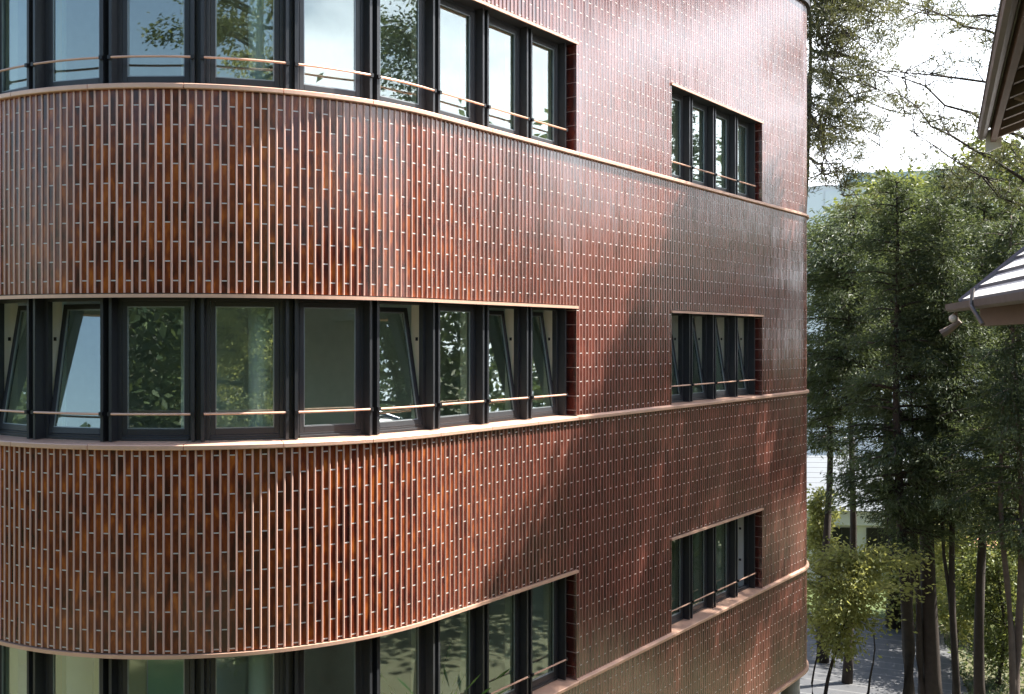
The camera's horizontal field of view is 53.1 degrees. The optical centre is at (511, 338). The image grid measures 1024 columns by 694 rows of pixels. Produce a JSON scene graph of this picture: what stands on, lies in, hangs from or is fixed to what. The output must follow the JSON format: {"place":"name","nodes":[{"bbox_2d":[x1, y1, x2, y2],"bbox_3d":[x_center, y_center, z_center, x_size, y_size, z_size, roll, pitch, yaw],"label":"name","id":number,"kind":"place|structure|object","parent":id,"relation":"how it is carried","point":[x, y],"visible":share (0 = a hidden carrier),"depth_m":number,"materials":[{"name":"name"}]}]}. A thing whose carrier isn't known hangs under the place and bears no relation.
{"place":"outdoors","nodes":[
{"label":"outdoors","id":0,"kind":"place"},
{"bbox_2d":[0,0,809,693],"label":"office building","id":1,"kind":"structure","parent":0,"point":[358,346],"depth_m":12.78,"materials":[{"name":"brick"}]},
{"bbox_2d":[11,0,17,88],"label":"window","id":2,"kind":"structure","parent":1,"relation":"in","point":[14,3],"depth_m":11.69,"materials":[{"name":"glass"}]},
{"bbox_2d":[11,303,17,423],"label":"window","id":3,"kind":"structure","parent":1,"relation":"in","point":[14,306],"depth_m":11.69,"materials":[{"name":"metal"}]},
{"bbox_2d":[11,648,17,693],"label":"window","id":4,"kind":"structure","parent":1,"relation":"in","point":[14,652],"depth_m":11.69,"materials":[{"name":"glass"}]},
{"bbox_2d":[0,0,61,93],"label":"window","id":5,"kind":"structure","parent":1,"relation":"in","point":[5,5],"depth_m":11.46,"materials":[{"name":"glass"}]},
{"bbox_2d":[0,299,61,436],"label":"window","id":6,"kind":"structure","parent":1,"relation":"in","point":[8,355],"depth_m":11.53,"materials":[{"name":"metal"}]},
{"bbox_2d":[0,645,61,693],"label":"window","id":7,"kind":"structure","parent":1,"relation":"in","point":[5,652],"depth_m":11.47,"materials":[{"name":"glass"}]},
{"bbox_2d":[46,0,99,86],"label":"window","id":8,"kind":"structure","parent":1,"relation":"in","point":[51,81],"depth_m":10.98,"materials":[{"name":"metal"}]},
{"bbox_2d":[46,298,99,439],"bbox_3d":[-4.601,0.304,11.018,0.922,1.526,0.307,0,0,17],"label":"window","id":9,"kind":"structure","parent":1,"relation":"in","point":[54,373],"depth_m":11.03,"materials":[{"name":"metal"}]},
{"bbox_2d":[46,654,99,693],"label":"window","id":10,"kind":"structure","parent":1,"relation":"in","point":[50,658],"depth_m":10.99,"materials":[{"name":"metal"}]},
{"bbox_2d":[119,0,190,82],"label":"window","id":11,"kind":"structure","parent":1,"relation":"in","point":[124,77],"depth_m":10.75,"materials":[{"name":"metal"}]},
{"bbox_2d":[119,297,190,440],"bbox_3d":[-3.738,0.314,10.770,0.802,1.506,0.088,0,0,1],"label":"window","id":12,"kind":"structure","parent":1,"relation":"in","point":[126,433],"depth_m":10.75,"materials":[{"name":"metal"}]},
{"bbox_2d":[119,659,190,693],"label":"window","id":13,"kind":"structure","parent":1,"relation":"in","point":[123,663],"depth_m":10.75,"materials":[{"name":"metal"}]},
{"bbox_2d":[207,0,282,88],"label":"window","id":14,"kind":"structure","parent":1,"relation":"in","point":[277,82],"depth_m":10.87,"materials":[{"name":"metal"}]},
{"bbox_2d":[207,298,282,440],"bbox_3d":[-2.837,0.314,10.885,0.801,1.506,0.088,0,0,-16],"label":"window","id":15,"kind":"structure","parent":1,"relation":"in","point":[275,431],"depth_m":10.86,"materials":[{"name":"metal"}]},
{"bbox_2d":[207,652,282,693],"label":"window","id":16,"kind":"structure","parent":1,"relation":"in","point":[277,657],"depth_m":10.94,"materials":[{"name":"metal"}]},
{"bbox_2d":[298,0,362,97],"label":"window","id":17,"kind":"structure","parent":1,"relation":"in","point":[358,4],"depth_m":11.34,"materials":[{"name":"metal"}]},
{"bbox_2d":[298,299,362,437],"bbox_3d":[-2.006,0.314,11.252,0.801,1.506,0.088,0,0,-32],"label":"window","id":18,"kind":"structure","parent":1,"relation":"in","point":[356,428],"depth_m":11.26,"materials":[{"name":"metal"}]},
{"bbox_2d":[298,640,362,693],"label":"window","id":19,"kind":"structure","parent":1,"relation":"in","point":[358,645],"depth_m":11.39,"materials":[{"name":"metal"}]},
{"bbox_2d":[380,0,424,109],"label":"window","id":20,"kind":"structure","parent":1,"relation":"in","point":[417,6],"depth_m":12.08,"materials":[{"name":"metal"}]},
{"bbox_2d":[380,300,424,432],"bbox_3d":[-1.406,0.304,11.923,0.343,1.526,0.927,0,0,42],"label":"window","id":21,"kind":"structure","parent":1,"relation":"in","point":[415,340],"depth_m":12.11,"materials":[{"name":"metal"}]},
{"bbox_2d":[411,625,424,693],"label":"window","id":22,"kind":"structure","parent":1,"relation":"in","point":[417,633],"depth_m":12.08,"materials":[{"name":"glass"}]},
{"bbox_2d":[380,641,510,693],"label":"potted plant","id":23,"kind":"object","parent":1,"relation":"on","point":[443,677],"visible":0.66,"depth_m":13.10,"materials":[{"name":"green plant"}]},
{"bbox_2d":[440,0,475,123],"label":"window","id":24,"kind":"structure","parent":1,"relation":"in","point":[467,15],"depth_m":12.83,"materials":[{"name":"metal"}]},
{"bbox_2d":[440,303,475,427],"bbox_3d":[-0.798,0.304,12.622,0.278,1.526,0.948,0,0,36],"label":"window","id":25,"kind":"structure","parent":1,"relation":"in","point":[467,416],"depth_m":12.83,"materials":[{"name":"metal"}]},
{"bbox_2d":[460,608,475,693],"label":"window","id":26,"kind":"structure","parent":1,"relation":"in","point":[467,618],"depth_m":12.86,"materials":[{"name":"glass"}]},
{"bbox_2d":[489,16,519,135],"bbox_3d":[-0.236,-3.396,13.383,0.278,1.526,0.948,0,0,36],"label":"window","id":27,"kind":"structure","parent":1,"relation":"in","point":[512,33],"depth_m":13.60,"materials":[{"name":"metal"}]},
{"bbox_2d":[489,305,519,421],"bbox_3d":[-0.247,0.304,13.392,0.307,1.526,0.948,0,0,36],"label":"window","id":28,"kind":"structure","parent":1,"relation":"in","point":[509,323],"depth_m":13.63,"materials":[{"name":"metal"}]},
{"bbox_2d":[502,593,519,693],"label":"window","id":29,"kind":"structure","parent":1,"relation":"in","point":[512,603],"depth_m":13.63,"materials":[{"name":"glass"}]},
{"bbox_2d":[532,34,557,145],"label":"window","id":30,"kind":"structure","parent":1,"relation":"in","point":[550,48],"depth_m":14.35,"materials":[{"name":"metal"}]},
{"bbox_2d":[532,307,557,417],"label":"window","id":31,"kind":"structure","parent":1,"relation":"in","point":[550,408],"depth_m":14.37,"materials":[{"name":"metal"}]},
{"bbox_2d":[532,580,557,690],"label":"window","id":32,"kind":"structure","parent":1,"relation":"in","point":[550,675],"depth_m":14.35,"materials":[{"name":"metal"}]},
{"bbox_2d":[672,92,682,179],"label":"window","id":33,"kind":"structure","parent":1,"relation":"in","point":[677,100],"depth_m":17.43,"materials":[{"name":"metal"}]},
{"bbox_2d":[672,313,682,402],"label":"window","id":34,"kind":"structure","parent":1,"relation":"in","point":[677,379],"depth_m":17.45,"materials":[{"name":"metal"}]},
{"bbox_2d":[672,538,682,623],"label":"window","id":35,"kind":"structure","parent":1,"relation":"in","point":[677,545],"depth_m":17.43,"materials":[{"name":"glass"}]},
{"bbox_2d":[693,101,706,186],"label":"window","id":36,"kind":"structure","parent":1,"relation":"in","point":[700,110],"depth_m":18.27,"materials":[{"name":"glass"}]},
{"bbox_2d":[693,314,706,400],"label":"window","id":37,"kind":"structure","parent":1,"relation":"in","point":[700,391],"depth_m":18.19,"materials":[{"name":"metal"}]},
{"bbox_2d":[693,529,706,613],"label":"window","id":38,"kind":"structure","parent":1,"relation":"in","point":[700,538],"depth_m":18.27,"materials":[{"name":"glass"}]},
{"bbox_2d":[716,110,728,192],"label":"window","id":39,"kind":"structure","parent":1,"relation":"in","point":[722,118],"depth_m":19.03,"materials":[{"name":"glass"}]},
{"bbox_2d":[716,315,728,397],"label":"window","id":40,"kind":"structure","parent":1,"relation":"in","point":[722,375],"depth_m":18.94,"materials":[{"name":"metal"}]},
{"bbox_2d":[716,522,728,602],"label":"window","id":41,"kind":"structure","parent":1,"relation":"in","point":[723,529],"depth_m":19.03,"materials":[{"name":"glass"}]},
{"bbox_2d":[716,517,743,585],"bbox_3d":[4.218,4.014,19.896,0.620,1.506,0.070,0,0,36],"label":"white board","id":42,"kind":"object","parent":1,"relation":"attached to","point":[741,549],"visible":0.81,"depth_m":19.73,"materials":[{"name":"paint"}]},
{"bbox_2d":[716,515,748,592],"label":"window","id":43,"kind":"structure","parent":1,"relation":"in","point":[746,585],"depth_m":19.64,"materials":[{"name":"glass"}]},
{"bbox_2d":[738,119,748,197],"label":"window","id":44,"kind":"structure","parent":1,"relation":"in","point":[743,127],"depth_m":19.65,"materials":[{"name":"metal"}]},
{"bbox_2d":[738,316,748,395],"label":"window","id":45,"kind":"structure","parent":1,"relation":"in","point":[743,386],"depth_m":19.65,"materials":[{"name":"metal"}]},
{"bbox_2d":[440,672,459,693],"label":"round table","id":46,"kind":"object","parent":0,"point":[447,686],"visible":0.21,"depth_m":13.88,"materials":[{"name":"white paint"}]},
{"bbox_2d":[807,437,938,581],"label":"white house","id":47,"kind":"structure","parent":0,"point":[816,465],"depth_m":44.24,"materials":[{"name":"paint"}]},
{"bbox_2d":[819,527,849,553],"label":"window","id":48,"kind":"structure","parent":47,"relation":"in","point":[845,531],"depth_m":44.23,"materials":[{"name":"black glass"}]},
{"bbox_2d":[866,528,896,563],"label":"window","id":49,"kind":"structure","parent":47,"relation":"in","point":[868,530],"depth_m":44.14,"materials":[{"name":"black glass"}]},
{"bbox_2d":[779,612,967,693],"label":"pavement","id":50,"kind":"structure","parent":0,"point":[887,676],"depth_m":32.22,"materials":[{"name":"grey concrete"}]},
{"bbox_2d":[807,483,845,642],"bbox_3d":[10.288,7.671,34.022,1.833,5.677,1.904,0,0,36],"label":"tree","id":51,"kind":"object","parent":50,"relation":"on","point":[815,525],"visible":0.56,"depth_m":33.83,"materials":[{"name":"green plant"}]},
{"bbox_2d":[807,214,891,663],"bbox_3d":[10.071,3.225,33.032,5.379,14.566,5.079,0,0,0],"label":"conifer tree","id":52,"kind":"object","parent":50,"relation":"on","point":[816,442],"visible":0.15,"depth_m":32.84,"materials":[{"name":"green plant"}]},
{"bbox_2d":[807,188,927,683],"bbox_3d":[10.005,2.982,31.012,6.137,15.057,5.474,0,0,0],"label":"conifer tree","id":53,"kind":"object","parent":50,"relation":"on","point":[835,229],"visible":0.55,"depth_m":30.44,"materials":[{"name":"green plant"}]},
{"bbox_2d":[807,155,982,628],"bbox_3d":[13.932,2.026,37.193,6.135,16.970,7.126,0,0,-29],"label":"leafy tree","id":54,"kind":"object","parent":50,"relation":"on","point":[894,625],"visible":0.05,"depth_m":36.65,"materials":[{"name":"green plant"}]},
{"bbox_2d":[807,0,986,233],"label":"pine tree","id":55,"kind":"object","parent":50,"relation":"on","point":[833,14],"visible":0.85,"depth_m":26.50,"materials":[{"name":"green plant"}]},
{"bbox_2d":[828,158,1023,693],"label":"conifer tree","id":56,"kind":"object","parent":50,"relation":"on","point":[928,657],"visible":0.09,"depth_m":27.85,"materials":[{"name":"green plant"}]},
{"bbox_2d":[807,581,986,624],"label":"lawn","id":57,"kind":"structure","parent":0,"point":[881,613],"depth_m":39.97,"materials":[{"name":"green plant"}]},
{"bbox_2d":[886,526,968,599],"bbox_3d":[15.922,8.104,38.874,3.938,4.814,4.033,0,0,0],"label":"shrub","id":58,"kind":"object","parent":57,"relation":"on","point":[935,563],"visible":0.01,"depth_m":38.32,"materials":[{"name":"green plant"}]},
{"bbox_2d":[807,169,1023,472],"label":"pale building","id":59,"kind":"structure","parent":0,"point":[816,202],"depth_m":77.47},
{"bbox_2d":[807,0,1023,185],"label":"sky","id":60,"kind":"structure","parent":0,"point":[970,93],"materials":[{"name":"white"}]},
{"bbox_2d":[938,486,1023,693],"bbox_3d":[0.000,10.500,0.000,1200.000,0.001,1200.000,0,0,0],"label":"ground","id":61,"kind":"structure","parent":0,"point":[946,637],"depth_m":32.39,"materials":[{"name":"green plant"}]},
{"bbox_2d":[807,536,954,693],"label":"tree","id":62,"kind":"object","parent":61,"relation":"on","point":[835,618],"visible":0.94,"depth_m":24.84,"materials":[{"name":"green plant"}]},
{"bbox_2d":[812,168,1015,693],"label":"conifer tree","id":63,"kind":"object","parent":61,"relation":"on","point":[902,532],"visible":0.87,"depth_m":26.25,"materials":[{"name":"green plant"}]},
{"bbox_2d":[872,537,958,626],"bbox_3d":[14.544,8.987,36.849,3.548,3.396,3.223,0,0,0],"label":"shrub","id":64,"kind":"object","parent":61,"relation":"on","point":[896,577],"visible":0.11,"depth_m":36.45,"materials":[{"name":"green plant"}]},
{"bbox_2d":[847,190,1021,693],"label":"conifer tree","id":65,"kind":"object","parent":61,"relation":"on","point":[935,224],"visible":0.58,"depth_m":25.91,"materials":[{"name":"green plant"}]},
{"bbox_2d":[862,0,1023,246],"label":"pine tree","id":66,"kind":"object","parent":61,"relation":"on","point":[958,25],"visible":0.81,"depth_m":25.10,"materials":[{"name":"green plant"}]},
{"bbox_2d":[902,129,1023,620],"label":"leafy tree","id":67,"kind":"object","parent":61,"relation":"on","point":[1002,174],"visible":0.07,"depth_m":37.31,"materials":[{"name":"green plant"}]},
{"bbox_2d":[904,159,1023,693],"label":"conifer tree","id":68,"kind":"object","parent":61,"relation":"on","point":[978,666],"visible":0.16,"depth_m":27.44,"materials":[{"name":"green plant"}]},
{"bbox_2d":[913,487,1018,656],"bbox_3d":[14.372,7.445,33.068,4.369,6.129,3.910,0,0,-30],"label":"tree","id":69,"kind":"object","parent":61,"relation":"on","point":[960,627],"visible":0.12,"depth_m":32.90,"materials":[{"name":"green plant"}]},
{"bbox_2d":[929,208,1023,693],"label":"conifer tree","id":70,"kind":"object","parent":61,"relation":"on","point":[1010,394],"visible":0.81,"depth_m":23.87,"materials":[{"name":"green plant"}]},
{"bbox_2d":[936,521,1023,686],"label":"tree","id":71,"kind":"object","parent":61,"relation":"on","point":[993,574],"visible":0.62,"depth_m":30.87,"materials":[{"name":"green plant"}]},
{"bbox_2d":[990,486,1023,631],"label":"shrub","id":72,"kind":"object","parent":61,"relation":"on","point":[1011,563],"visible":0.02,"depth_m":36.02,"materials":[{"name":"green plant"}]},
{"bbox_2d":[939,0,1023,336],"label":"wooden house","id":73,"kind":"structure","parent":0,"point":[996,296],"depth_m":8.63,"materials":[{"name":"wood"}]}
]}

